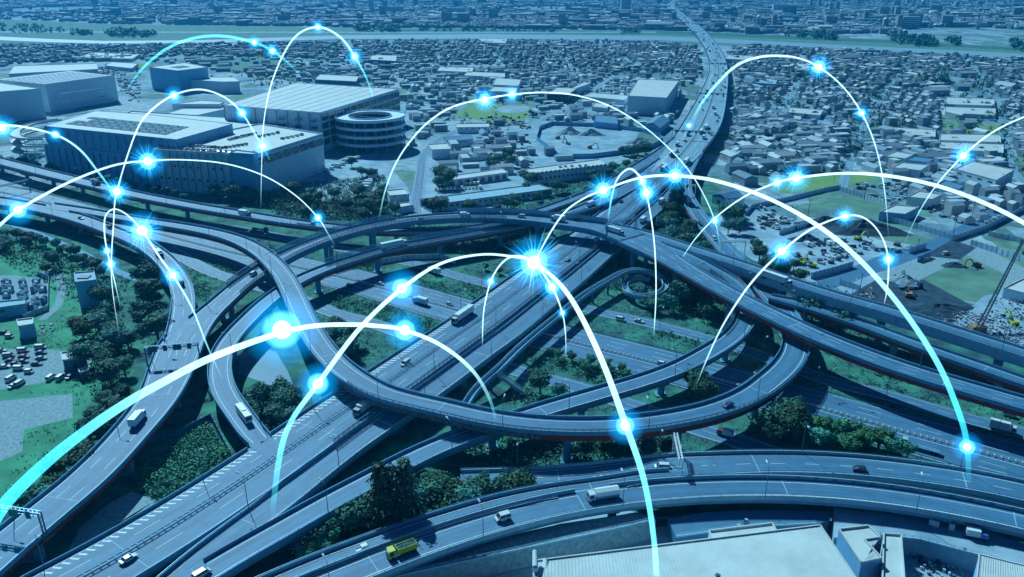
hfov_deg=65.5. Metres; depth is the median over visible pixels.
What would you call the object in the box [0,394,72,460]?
gravel lot
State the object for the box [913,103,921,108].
house
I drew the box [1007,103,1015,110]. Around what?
house
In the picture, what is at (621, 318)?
van
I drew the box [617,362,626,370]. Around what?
tree
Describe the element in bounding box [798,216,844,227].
soil heap
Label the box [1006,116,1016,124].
house
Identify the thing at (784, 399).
tree
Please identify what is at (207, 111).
warehouse
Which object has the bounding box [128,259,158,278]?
tree
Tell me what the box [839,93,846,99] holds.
house
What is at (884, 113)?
house
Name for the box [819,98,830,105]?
house
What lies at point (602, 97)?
warehouse
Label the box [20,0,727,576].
viaduct
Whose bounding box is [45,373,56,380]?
van
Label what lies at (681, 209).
tree
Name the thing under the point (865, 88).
house
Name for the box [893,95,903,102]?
house
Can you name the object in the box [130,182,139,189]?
tree
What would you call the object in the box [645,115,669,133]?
shed
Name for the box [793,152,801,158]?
house
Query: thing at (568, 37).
river
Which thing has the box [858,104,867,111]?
house
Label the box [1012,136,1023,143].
house
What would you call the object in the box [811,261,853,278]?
fence
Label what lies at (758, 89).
house
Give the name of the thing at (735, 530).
annex
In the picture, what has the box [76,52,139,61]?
factory
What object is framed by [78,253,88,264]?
tree
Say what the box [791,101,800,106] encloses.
house
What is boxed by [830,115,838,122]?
house
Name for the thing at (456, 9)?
apartment block
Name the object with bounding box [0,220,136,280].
path
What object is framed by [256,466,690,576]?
viaduct
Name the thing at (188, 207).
viaduct
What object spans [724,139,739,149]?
house
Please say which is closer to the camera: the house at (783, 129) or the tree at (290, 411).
the tree at (290, 411)
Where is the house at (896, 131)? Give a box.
[879,125,905,134]
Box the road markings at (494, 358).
[153,238,780,449]
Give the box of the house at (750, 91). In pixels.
[747,88,755,94]
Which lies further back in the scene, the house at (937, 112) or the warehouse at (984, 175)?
the house at (937, 112)
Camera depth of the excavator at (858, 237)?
469.89 m
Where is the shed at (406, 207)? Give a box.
[396,202,413,213]
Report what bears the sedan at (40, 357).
on the parking ground at (53, 363)
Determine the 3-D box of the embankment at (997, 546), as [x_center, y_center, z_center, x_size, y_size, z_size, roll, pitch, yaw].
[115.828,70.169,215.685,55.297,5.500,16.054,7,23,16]
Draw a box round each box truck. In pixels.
[90,179,100,184]
[127,409,146,427]
[154,248,163,257]
[238,209,250,216]
[322,167,329,171]
[331,163,340,167]
[352,400,372,416]
[360,182,370,186]
[365,175,376,179]
[412,295,428,305]
[427,266,440,274]
[460,212,469,216]
[550,214,565,221]
[586,200,595,206]
[593,237,599,242]
[639,215,646,222]
[658,197,664,203]
[670,149,676,156]
[716,427,733,437]
[803,241,810,245]
[824,240,831,245]
[965,525,988,540]
[989,417,1016,434]
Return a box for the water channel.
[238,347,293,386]
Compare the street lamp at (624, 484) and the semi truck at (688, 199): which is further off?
the semi truck at (688, 199)
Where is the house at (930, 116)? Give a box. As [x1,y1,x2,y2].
[919,114,931,123]
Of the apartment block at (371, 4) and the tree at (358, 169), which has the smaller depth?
the tree at (358, 169)
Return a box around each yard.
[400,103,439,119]
[409,184,520,213]
[424,120,639,187]
[484,520,973,576]
[711,204,887,293]
[851,280,971,322]
[954,293,1023,345]
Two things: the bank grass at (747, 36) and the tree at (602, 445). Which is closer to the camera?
the tree at (602, 445)
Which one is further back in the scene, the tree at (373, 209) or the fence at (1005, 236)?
the tree at (373, 209)
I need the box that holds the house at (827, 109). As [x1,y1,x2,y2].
[822,105,831,113]
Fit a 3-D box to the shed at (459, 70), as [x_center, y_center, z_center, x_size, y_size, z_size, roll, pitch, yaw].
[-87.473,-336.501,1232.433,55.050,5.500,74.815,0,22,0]
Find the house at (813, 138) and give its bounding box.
[806,135,829,141]
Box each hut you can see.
[16,317,35,338]
[78,366,89,379]
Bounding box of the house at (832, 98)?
[827,96,835,101]
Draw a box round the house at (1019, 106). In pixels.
[1013,104,1022,111]
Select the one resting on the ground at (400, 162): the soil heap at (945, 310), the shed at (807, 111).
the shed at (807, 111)
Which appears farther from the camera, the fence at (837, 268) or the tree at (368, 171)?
the tree at (368, 171)
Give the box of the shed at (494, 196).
[420,184,551,211]
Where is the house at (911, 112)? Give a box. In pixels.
[907,109,918,115]
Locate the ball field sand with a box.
[495,105,529,112]
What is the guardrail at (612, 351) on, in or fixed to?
on the motorway
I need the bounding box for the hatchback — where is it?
[851,465,866,471]
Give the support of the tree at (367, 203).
on the verge ground at (278, 336)
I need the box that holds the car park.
[297,160,409,195]
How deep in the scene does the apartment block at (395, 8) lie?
2861.13 m
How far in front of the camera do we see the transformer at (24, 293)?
385.59 m
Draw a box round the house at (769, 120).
[766,118,778,122]
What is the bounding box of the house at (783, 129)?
[775,123,787,132]
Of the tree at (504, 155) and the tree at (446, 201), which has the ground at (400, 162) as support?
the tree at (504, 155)
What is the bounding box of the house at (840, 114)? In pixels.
[837,111,848,118]
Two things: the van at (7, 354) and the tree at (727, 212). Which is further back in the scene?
the tree at (727, 212)
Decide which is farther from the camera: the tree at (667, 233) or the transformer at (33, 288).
the tree at (667, 233)
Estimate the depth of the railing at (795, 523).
218.84 m
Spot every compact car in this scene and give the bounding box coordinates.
[4,333,13,337]
[23,368,33,373]
[494,510,510,522]
[657,360,665,364]
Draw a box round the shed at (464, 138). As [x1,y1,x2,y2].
[443,134,473,145]
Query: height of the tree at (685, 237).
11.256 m
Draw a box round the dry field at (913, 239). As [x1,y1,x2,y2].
[872,234,932,244]
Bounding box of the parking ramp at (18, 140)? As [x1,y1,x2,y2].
[10,118,61,162]
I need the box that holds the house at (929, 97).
[926,95,933,101]
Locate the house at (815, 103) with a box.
[812,100,819,106]
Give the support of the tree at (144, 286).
on the verge ground at (278, 336)
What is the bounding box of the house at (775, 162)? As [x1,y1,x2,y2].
[755,158,782,169]
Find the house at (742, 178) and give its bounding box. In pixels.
[731,170,757,185]
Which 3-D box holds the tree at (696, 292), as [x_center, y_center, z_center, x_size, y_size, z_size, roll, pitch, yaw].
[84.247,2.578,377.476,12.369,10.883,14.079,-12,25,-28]
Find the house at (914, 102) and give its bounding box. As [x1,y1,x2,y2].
[910,100,921,107]
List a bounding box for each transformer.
[0,283,5,292]
[1,290,10,297]
[2,278,11,285]
[5,284,14,291]
[18,279,26,286]
[20,283,27,290]
[20,290,28,298]
[29,301,37,310]
[30,283,37,292]
[31,278,40,284]
[32,296,39,304]
[37,284,46,291]
[40,294,47,303]
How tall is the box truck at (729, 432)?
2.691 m
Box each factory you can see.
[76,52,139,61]
[105,62,137,71]
[370,55,396,63]
[478,38,506,45]
[725,55,753,63]
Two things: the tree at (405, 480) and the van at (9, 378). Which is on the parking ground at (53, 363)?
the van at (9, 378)
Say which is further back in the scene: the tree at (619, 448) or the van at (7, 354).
the van at (7, 354)
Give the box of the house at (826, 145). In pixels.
[815,142,835,148]
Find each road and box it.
[0,31,655,32]
[153,238,782,449]
[198,222,1023,437]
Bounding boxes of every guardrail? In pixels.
[0,191,1023,464]
[4,185,1023,443]
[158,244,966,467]
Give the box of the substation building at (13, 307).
[0,298,27,317]
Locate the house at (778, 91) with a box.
[775,88,783,94]
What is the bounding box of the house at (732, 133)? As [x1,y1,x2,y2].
[729,131,736,140]
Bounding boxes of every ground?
[0,0,1023,305]
[0,160,1023,576]
[0,276,47,319]
[0,348,90,389]
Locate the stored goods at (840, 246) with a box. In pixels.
[757,199,1023,264]
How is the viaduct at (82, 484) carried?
on the verge ground at (278, 336)
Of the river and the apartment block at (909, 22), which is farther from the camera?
the apartment block at (909, 22)
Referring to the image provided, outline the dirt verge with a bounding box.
[69,492,154,550]
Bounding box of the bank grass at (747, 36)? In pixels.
[400,29,1022,50]
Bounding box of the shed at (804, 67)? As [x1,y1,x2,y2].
[794,63,816,70]
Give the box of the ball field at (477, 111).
[452,103,531,121]
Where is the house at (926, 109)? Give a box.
[924,106,932,112]
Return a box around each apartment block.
[246,8,264,12]
[369,0,373,11]
[386,6,403,11]
[438,7,465,11]
[565,7,587,11]
[620,0,630,8]
[772,4,797,9]
[902,16,919,28]
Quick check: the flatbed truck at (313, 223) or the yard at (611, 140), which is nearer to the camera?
the flatbed truck at (313, 223)
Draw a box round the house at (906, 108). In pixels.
[899,106,909,112]
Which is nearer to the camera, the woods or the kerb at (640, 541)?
the kerb at (640, 541)
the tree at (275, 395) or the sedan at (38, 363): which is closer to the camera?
the tree at (275, 395)
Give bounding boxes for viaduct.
[0,136,677,243]
[0,196,195,357]
[0,208,1023,576]
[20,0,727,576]
[41,151,810,463]
[158,183,672,576]
[177,240,756,576]
[207,162,658,456]
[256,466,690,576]
[295,473,1023,576]
[460,449,1023,508]
[604,223,1023,385]
[768,293,1023,392]
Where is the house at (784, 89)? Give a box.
[779,87,786,93]
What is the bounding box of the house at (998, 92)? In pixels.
[994,89,1005,95]
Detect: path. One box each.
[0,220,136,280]
[38,269,66,319]
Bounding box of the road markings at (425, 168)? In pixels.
[410,131,455,202]
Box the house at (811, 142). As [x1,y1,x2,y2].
[796,141,822,144]
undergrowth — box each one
[0,187,718,425]
[37,219,1022,562]
[136,420,231,499]
[191,253,621,382]
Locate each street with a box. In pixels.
[409,130,456,215]
[452,72,622,135]
[655,514,832,526]
[733,98,1022,165]
[780,76,808,114]
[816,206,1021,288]
[838,57,912,187]
[968,58,1023,182]
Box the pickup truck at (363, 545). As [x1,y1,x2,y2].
[354,542,368,552]
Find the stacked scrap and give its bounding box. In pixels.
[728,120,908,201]
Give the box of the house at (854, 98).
[847,96,856,100]
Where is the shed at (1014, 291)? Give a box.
[1002,278,1023,302]
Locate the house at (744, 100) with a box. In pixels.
[740,96,749,104]
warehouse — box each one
[0,70,118,111]
[0,83,46,122]
[9,63,98,76]
[44,111,324,197]
[149,62,208,92]
[167,107,224,116]
[172,100,223,110]
[191,77,240,93]
[223,82,399,151]
[427,143,450,158]
[488,86,516,97]
[493,78,520,92]
[533,524,855,576]
[547,87,576,102]
[572,82,590,93]
[582,92,627,102]
[627,79,678,114]
[878,204,918,221]
[883,151,913,163]
[892,162,928,177]
[905,156,934,163]
[906,191,941,207]
[937,180,964,194]
[944,106,995,118]
[945,97,994,107]
[954,161,1014,188]
[973,553,1023,576]
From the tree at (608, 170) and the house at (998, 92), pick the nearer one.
the tree at (608, 170)
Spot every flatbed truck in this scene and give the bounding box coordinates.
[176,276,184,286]
[251,226,268,231]
[296,221,315,225]
[898,282,922,289]
[902,436,940,455]
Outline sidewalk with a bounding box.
[494,511,646,540]
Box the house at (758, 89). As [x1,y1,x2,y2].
[755,87,763,91]
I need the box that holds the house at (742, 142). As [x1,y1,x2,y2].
[736,140,754,144]
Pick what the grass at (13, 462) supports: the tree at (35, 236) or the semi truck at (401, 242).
the tree at (35, 236)
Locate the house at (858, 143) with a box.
[853,139,878,147]
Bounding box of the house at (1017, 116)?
[1013,115,1019,123]
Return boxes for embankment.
[395,514,655,576]
[667,510,829,542]
[831,509,1023,571]
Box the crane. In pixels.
[967,239,1023,334]
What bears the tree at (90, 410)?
on the grass at (13, 462)
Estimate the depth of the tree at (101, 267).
413.60 m
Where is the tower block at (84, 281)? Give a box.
[74,270,100,307]
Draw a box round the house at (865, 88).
[859,86,869,92]
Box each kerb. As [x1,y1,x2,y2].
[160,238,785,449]
[208,222,1023,438]
[408,131,456,213]
[498,510,832,576]
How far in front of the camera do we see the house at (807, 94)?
970.06 m
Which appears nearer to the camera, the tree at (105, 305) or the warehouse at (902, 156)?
the tree at (105, 305)
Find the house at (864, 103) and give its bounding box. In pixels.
[856,101,868,107]
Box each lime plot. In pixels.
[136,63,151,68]
[942,125,999,133]
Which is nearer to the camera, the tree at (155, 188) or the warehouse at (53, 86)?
the tree at (155, 188)
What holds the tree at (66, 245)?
on the grass at (13, 462)
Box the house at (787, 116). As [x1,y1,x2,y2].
[778,114,793,118]
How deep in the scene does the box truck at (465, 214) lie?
460.06 m
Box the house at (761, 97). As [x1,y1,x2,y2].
[757,95,764,100]
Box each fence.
[22,271,49,317]
[147,413,229,455]
[380,253,455,263]
[400,98,462,101]
[454,140,494,162]
[537,121,660,157]
[746,184,840,214]
[779,217,819,234]
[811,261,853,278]
[839,186,897,206]
[839,278,860,290]
[891,206,1023,239]
[909,242,926,252]
[917,251,931,261]
[970,239,1023,262]
[988,231,1023,243]
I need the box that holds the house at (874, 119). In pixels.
[870,116,882,124]
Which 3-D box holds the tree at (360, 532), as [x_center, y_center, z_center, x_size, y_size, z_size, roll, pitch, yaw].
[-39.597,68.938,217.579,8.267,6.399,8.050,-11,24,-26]
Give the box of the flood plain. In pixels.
[0,20,1023,58]
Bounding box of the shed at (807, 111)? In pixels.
[787,107,822,119]
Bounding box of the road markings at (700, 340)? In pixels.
[213,223,1023,437]
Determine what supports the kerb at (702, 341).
on the verge ground at (278, 336)
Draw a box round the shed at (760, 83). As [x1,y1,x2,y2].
[756,78,777,87]
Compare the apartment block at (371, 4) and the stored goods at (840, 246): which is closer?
the stored goods at (840, 246)
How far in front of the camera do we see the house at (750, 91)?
1013.95 m
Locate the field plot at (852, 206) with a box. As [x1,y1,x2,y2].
[825,196,887,216]
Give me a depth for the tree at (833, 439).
263.37 m
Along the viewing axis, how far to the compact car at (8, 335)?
344.15 m
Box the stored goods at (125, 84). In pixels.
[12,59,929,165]
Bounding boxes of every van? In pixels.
[1,352,14,357]
[4,374,16,381]
[12,365,25,370]
[13,379,25,386]
[16,347,29,352]
[34,344,46,349]
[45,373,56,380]
[54,373,65,380]
[191,567,211,576]
[249,271,257,275]
[346,283,354,288]
[400,358,410,366]
[616,315,625,321]
[654,462,669,468]
[1004,412,1017,418]
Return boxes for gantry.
[0,179,30,189]
[0,505,47,539]
[92,175,112,189]
[143,342,200,366]
[606,216,636,238]
[672,129,713,136]
[672,432,683,474]
[684,184,695,192]
[696,92,727,94]
[720,240,745,255]
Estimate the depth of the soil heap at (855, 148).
697.45 m
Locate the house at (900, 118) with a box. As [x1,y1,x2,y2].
[898,117,904,123]
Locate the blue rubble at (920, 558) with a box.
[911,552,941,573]
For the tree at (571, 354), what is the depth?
321.64 m
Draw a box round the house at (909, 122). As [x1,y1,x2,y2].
[903,118,914,126]
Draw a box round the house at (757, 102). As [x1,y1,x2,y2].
[753,100,761,105]
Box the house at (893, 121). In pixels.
[884,117,898,126]
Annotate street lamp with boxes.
[35,534,43,564]
[235,471,247,504]
[318,477,328,513]
[502,394,505,427]
[620,468,624,503]
[916,472,922,509]
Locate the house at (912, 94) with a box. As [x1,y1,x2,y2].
[908,93,916,98]
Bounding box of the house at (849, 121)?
[842,119,852,124]
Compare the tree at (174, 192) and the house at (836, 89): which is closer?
the tree at (174, 192)
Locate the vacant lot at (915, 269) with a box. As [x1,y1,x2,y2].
[876,240,1023,303]
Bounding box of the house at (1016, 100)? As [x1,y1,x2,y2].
[1011,99,1022,102]
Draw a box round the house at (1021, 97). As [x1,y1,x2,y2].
[1016,95,1023,99]
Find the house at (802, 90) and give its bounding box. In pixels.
[797,88,805,92]
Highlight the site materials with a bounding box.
[736,518,748,525]
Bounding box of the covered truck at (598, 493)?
[586,485,619,502]
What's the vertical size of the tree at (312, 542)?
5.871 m
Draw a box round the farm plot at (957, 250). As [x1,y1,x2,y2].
[931,240,974,259]
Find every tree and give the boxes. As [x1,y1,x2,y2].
[0,228,8,234]
[0,233,8,239]
[0,239,13,249]
[8,228,21,238]
[10,482,39,507]
[16,230,27,236]
[17,236,33,245]
[19,157,29,162]
[25,231,34,242]
[27,482,49,502]
[32,232,43,244]
[36,452,71,475]
[38,236,49,245]
[38,469,67,486]
[39,263,52,273]
[41,251,61,267]
[44,163,53,168]
[49,238,60,249]
[56,244,64,252]
[62,243,74,254]
[62,439,98,466]
[65,314,92,336]
[66,245,80,254]
[66,339,98,365]
[69,318,94,341]
[72,412,98,442]
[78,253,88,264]
[82,404,105,419]
[82,412,119,436]
[83,256,96,268]
[83,308,113,333]
[86,285,114,302]
[87,341,113,360]
[88,258,102,270]
[88,308,109,328]
[90,348,114,361]
[92,389,111,402]
[93,303,111,310]
[93,356,123,381]
[94,326,111,341]
[95,326,125,353]
[95,406,120,432]
[96,263,107,274]
[96,320,123,329]
[96,393,128,411]
[99,401,122,415]
[105,284,119,300]
[109,179,118,184]
[111,382,134,398]
[115,354,135,375]
[119,329,140,348]
[121,179,131,187]
[127,299,155,314]
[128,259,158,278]
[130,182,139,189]
[131,309,152,322]
[132,278,163,300]
[139,313,174,340]
[143,184,151,189]
[152,185,161,194]
[160,187,169,195]
[170,189,179,198]
[178,193,188,199]
[204,184,221,198]
[221,185,244,202]
[245,188,257,193]
[247,381,272,407]
[261,401,286,424]
[262,191,273,201]
[268,375,292,394]
[269,383,293,404]
[274,389,302,406]
[275,403,301,420]
[281,179,301,195]
[289,386,305,398]
[294,542,316,558]
[295,205,310,216]
[297,192,316,205]
[301,534,317,549]
[304,187,317,192]
[312,191,323,200]
[314,534,333,550]
[323,526,341,545]
[326,315,346,327]
[327,188,340,198]
[328,326,350,339]
[332,333,357,345]
[333,510,350,530]
[334,495,379,531]
[336,339,359,357]
[338,196,353,206]
[344,322,360,338]
[346,157,357,166]
[350,184,364,191]
[351,188,361,197]
[351,528,369,537]
[353,207,370,220]
[356,166,363,176]
[356,196,376,208]
[358,461,407,531]
[362,168,377,174]
[370,206,381,215]
[375,198,386,207]
[376,183,388,189]
[377,189,386,199]
[386,201,400,213]
[388,456,425,525]
[406,480,429,508]
[413,468,432,483]
[415,470,453,482]
[418,475,454,510]
[420,197,444,212]
[429,487,455,510]
[430,165,446,175]
[431,474,466,505]
[432,175,447,186]
[432,195,449,211]
[436,166,457,186]
[444,481,486,504]
[461,198,477,207]
[466,470,494,497]
[484,155,493,160]
[486,160,497,164]
[490,153,502,159]
[490,473,510,492]
[491,203,502,207]
[494,465,536,491]
[495,266,503,273]
[500,152,510,161]
[500,196,513,207]
[502,148,514,154]
[506,154,517,162]
[506,269,514,274]
[507,192,520,207]
[511,199,520,208]
[517,169,526,181]
[522,172,541,183]
[522,182,530,186]
[524,367,554,393]
[533,192,540,200]
[543,189,551,196]
[546,347,553,353]
[548,178,563,193]
[551,382,568,395]
[554,348,564,357]
[557,357,565,362]
[560,182,568,188]
[566,350,576,361]
[570,441,581,457]
[578,441,595,458]
[580,359,591,373]
[585,168,599,176]
[586,353,597,362]
[589,175,597,181]
[591,363,598,370]
[594,441,612,455]
[598,358,612,368]
[604,167,613,174]
[604,366,614,375]
[605,440,633,457]
[607,161,619,170]
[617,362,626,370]
[619,368,631,376]
[622,159,630,165]
[623,145,634,156]
[624,449,641,457]
[631,153,638,159]
[632,144,643,154]
[633,283,649,292]
[635,437,657,454]
[641,295,651,307]
[642,145,652,153]
[644,296,660,312]
[655,215,677,228]
[657,438,677,452]
[658,228,674,237]
[659,292,679,311]
[660,210,678,218]
[661,200,679,211]
[664,224,682,237]
[664,274,685,285]
[667,187,676,204]
[667,279,694,306]
[671,179,684,202]
[674,204,685,218]
[675,175,686,212]
[675,233,692,242]
[681,219,702,229]
[681,223,697,233]
[683,283,703,303]
[683,366,708,394]
[687,377,714,401]
[689,233,705,243]
[694,240,712,249]
[697,298,712,307]
[697,305,718,320]
[704,381,719,397]
[718,205,736,220]
[720,220,736,233]
[730,203,746,212]
[731,216,749,233]
[733,206,747,218]
[749,238,762,245]
[749,243,768,260]
[755,406,785,425]
[759,254,777,267]
[761,397,783,412]
[761,421,786,443]
[768,260,781,271]
[769,251,783,259]
[772,260,792,273]
[774,411,803,440]
[777,395,804,403]
[779,399,810,422]
[788,258,802,268]
[788,421,809,440]
[789,268,810,278]
[796,295,829,323]
[806,426,832,447]
[809,414,832,429]
[813,318,828,327]
[826,415,844,433]
[827,307,857,333]
[827,430,837,447]
[838,416,864,434]
[838,431,862,452]
[852,424,878,450]
[868,425,896,448]
[883,436,904,455]
[900,440,918,457]
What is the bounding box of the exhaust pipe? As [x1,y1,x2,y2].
[532,550,547,576]
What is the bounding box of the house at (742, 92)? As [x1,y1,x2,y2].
[737,89,747,95]
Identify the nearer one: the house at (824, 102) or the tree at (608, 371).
the tree at (608, 371)
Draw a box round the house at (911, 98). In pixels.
[906,96,915,100]
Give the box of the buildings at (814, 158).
[0,45,1023,223]
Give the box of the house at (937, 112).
[932,110,941,116]
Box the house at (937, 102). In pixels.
[934,99,941,107]
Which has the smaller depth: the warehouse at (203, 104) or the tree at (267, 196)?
the tree at (267, 196)
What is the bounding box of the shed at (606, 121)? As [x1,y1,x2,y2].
[594,114,617,129]
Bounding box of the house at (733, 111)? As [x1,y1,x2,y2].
[729,107,737,114]
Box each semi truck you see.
[379,238,407,249]
[451,304,473,324]
[605,225,623,234]
[660,163,667,172]
[683,157,689,164]
[685,195,691,206]
[761,269,792,286]
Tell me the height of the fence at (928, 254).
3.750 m
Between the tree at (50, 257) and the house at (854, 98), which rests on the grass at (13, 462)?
the tree at (50, 257)
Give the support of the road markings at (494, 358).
on the road at (324, 309)
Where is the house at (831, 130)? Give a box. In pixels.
[828,128,835,132]
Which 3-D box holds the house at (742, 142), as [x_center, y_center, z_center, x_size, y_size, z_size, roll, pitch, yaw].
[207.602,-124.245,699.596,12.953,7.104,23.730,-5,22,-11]
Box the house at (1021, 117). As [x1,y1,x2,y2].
[1018,114,1023,123]
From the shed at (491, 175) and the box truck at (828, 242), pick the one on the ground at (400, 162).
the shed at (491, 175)
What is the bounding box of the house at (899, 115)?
[892,113,904,117]
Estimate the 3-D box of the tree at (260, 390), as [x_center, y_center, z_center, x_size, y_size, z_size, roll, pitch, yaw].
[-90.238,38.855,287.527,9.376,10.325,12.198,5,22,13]
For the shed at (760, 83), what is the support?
on the ground at (400, 162)
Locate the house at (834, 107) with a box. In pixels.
[831,103,842,111]
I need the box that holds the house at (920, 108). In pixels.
[915,105,925,111]
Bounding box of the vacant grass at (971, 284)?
[920,256,1007,301]
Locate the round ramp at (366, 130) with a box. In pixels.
[334,109,405,153]
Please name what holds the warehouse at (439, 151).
on the ground at (400, 162)
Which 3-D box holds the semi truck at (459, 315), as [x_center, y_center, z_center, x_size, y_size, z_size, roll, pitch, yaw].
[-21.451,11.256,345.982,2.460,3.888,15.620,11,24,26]
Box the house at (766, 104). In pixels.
[760,101,770,109]
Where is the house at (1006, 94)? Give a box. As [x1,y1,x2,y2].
[1001,91,1012,98]
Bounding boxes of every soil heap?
[787,233,823,242]
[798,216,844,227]
[825,218,912,236]
[845,145,862,152]
[901,303,974,317]
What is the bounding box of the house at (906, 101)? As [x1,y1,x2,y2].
[902,98,911,105]
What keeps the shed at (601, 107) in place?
on the ground at (400, 162)
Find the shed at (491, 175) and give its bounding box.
[446,168,507,186]
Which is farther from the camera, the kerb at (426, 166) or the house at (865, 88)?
the house at (865, 88)
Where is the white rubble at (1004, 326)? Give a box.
[858,270,1023,576]
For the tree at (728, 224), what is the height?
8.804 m
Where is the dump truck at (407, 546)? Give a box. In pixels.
[385,538,417,560]
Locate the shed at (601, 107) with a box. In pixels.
[592,102,608,111]
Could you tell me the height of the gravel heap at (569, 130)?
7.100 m
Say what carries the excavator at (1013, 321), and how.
on the rubble yard at (981, 304)
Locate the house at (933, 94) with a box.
[927,92,936,98]
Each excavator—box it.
[799,258,816,267]
[800,253,808,265]
[854,231,868,240]
[904,281,912,297]
[963,259,981,267]
[1002,309,1019,325]
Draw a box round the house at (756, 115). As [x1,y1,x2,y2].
[747,113,766,119]
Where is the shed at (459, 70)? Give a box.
[437,67,473,74]
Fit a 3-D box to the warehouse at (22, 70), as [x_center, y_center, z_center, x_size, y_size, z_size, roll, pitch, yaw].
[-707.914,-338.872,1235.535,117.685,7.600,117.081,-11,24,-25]
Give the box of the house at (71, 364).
[60,351,86,371]
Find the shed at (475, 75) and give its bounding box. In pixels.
[464,71,504,79]
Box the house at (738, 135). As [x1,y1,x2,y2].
[734,133,743,136]
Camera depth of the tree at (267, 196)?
542.70 m
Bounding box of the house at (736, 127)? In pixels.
[730,125,750,131]
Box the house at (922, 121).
[916,116,929,125]
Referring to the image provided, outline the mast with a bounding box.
[480,203,484,222]
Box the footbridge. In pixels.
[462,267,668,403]
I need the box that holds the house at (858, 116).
[852,112,862,120]
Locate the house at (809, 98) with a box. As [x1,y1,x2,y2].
[803,97,813,103]
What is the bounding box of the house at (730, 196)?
[712,189,744,205]
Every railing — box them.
[393,516,654,576]
[676,520,816,537]
[877,531,1005,559]
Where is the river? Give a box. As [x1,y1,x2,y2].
[0,34,1023,56]
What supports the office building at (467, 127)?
on the ground at (400, 162)
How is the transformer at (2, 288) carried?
on the substation ground at (14, 281)
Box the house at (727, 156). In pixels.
[719,149,742,162]
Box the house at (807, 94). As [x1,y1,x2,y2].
[801,92,810,99]
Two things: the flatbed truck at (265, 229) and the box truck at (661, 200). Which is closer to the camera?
the flatbed truck at (265, 229)
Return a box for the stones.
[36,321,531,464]
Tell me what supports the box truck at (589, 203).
on the viaduct at (255, 434)
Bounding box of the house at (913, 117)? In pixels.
[911,115,918,122]
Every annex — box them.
[708,522,775,537]
[836,524,881,576]
[878,532,904,576]
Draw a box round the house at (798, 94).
[795,91,801,97]
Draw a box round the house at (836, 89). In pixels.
[829,87,842,91]
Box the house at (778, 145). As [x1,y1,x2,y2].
[774,142,781,148]
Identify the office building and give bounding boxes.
[315,74,358,85]
[387,188,409,204]
[455,123,488,132]
[524,159,606,184]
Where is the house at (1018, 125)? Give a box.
[1013,124,1023,131]
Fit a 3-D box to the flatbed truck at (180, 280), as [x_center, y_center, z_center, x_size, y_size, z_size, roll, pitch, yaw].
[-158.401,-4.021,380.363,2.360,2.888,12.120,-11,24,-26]
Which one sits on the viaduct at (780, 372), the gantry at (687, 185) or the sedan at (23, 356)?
the gantry at (687, 185)
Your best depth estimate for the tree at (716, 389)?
290.15 m
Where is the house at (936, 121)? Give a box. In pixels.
[931,118,941,125]
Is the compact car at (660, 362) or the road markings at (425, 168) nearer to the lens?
the compact car at (660, 362)
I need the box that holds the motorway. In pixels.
[0,186,1023,478]
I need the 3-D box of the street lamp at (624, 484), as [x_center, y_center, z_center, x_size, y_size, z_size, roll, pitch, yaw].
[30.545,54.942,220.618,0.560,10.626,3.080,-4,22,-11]
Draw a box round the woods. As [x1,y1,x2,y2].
[0,0,1023,175]
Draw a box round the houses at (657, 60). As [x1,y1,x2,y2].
[0,38,1023,91]
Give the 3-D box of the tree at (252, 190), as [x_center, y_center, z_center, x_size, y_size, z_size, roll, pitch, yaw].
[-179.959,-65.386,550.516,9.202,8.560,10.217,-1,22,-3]
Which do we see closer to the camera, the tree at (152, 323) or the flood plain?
the tree at (152, 323)
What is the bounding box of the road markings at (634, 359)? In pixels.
[0,189,1022,473]
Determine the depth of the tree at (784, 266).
404.27 m
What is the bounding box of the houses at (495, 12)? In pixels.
[0,0,1023,33]
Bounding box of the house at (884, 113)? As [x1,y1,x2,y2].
[880,110,888,117]
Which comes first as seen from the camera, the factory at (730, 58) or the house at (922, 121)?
the house at (922, 121)
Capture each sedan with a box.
[0,330,10,334]
[0,364,10,368]
[4,358,17,362]
[7,383,14,388]
[8,361,21,365]
[17,354,29,358]
[17,358,29,362]
[30,361,42,365]
[34,350,47,354]
[34,355,47,359]
[64,373,75,379]
[118,552,137,564]
[634,318,644,322]
[722,401,734,407]
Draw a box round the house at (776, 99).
[772,97,782,104]
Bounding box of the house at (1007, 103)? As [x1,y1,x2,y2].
[1001,101,1013,108]
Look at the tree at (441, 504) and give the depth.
225.88 m
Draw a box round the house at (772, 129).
[768,125,776,134]
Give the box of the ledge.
[62,88,104,93]
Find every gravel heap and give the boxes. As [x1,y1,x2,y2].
[556,126,579,135]
[578,129,605,135]
[621,137,653,143]
[886,275,919,284]
[941,262,969,267]
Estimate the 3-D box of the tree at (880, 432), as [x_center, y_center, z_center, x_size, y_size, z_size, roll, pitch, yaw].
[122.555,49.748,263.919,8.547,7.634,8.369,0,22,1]
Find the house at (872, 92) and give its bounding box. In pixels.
[868,89,877,96]
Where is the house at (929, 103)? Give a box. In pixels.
[922,102,938,108]
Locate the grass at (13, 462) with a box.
[0,240,131,515]

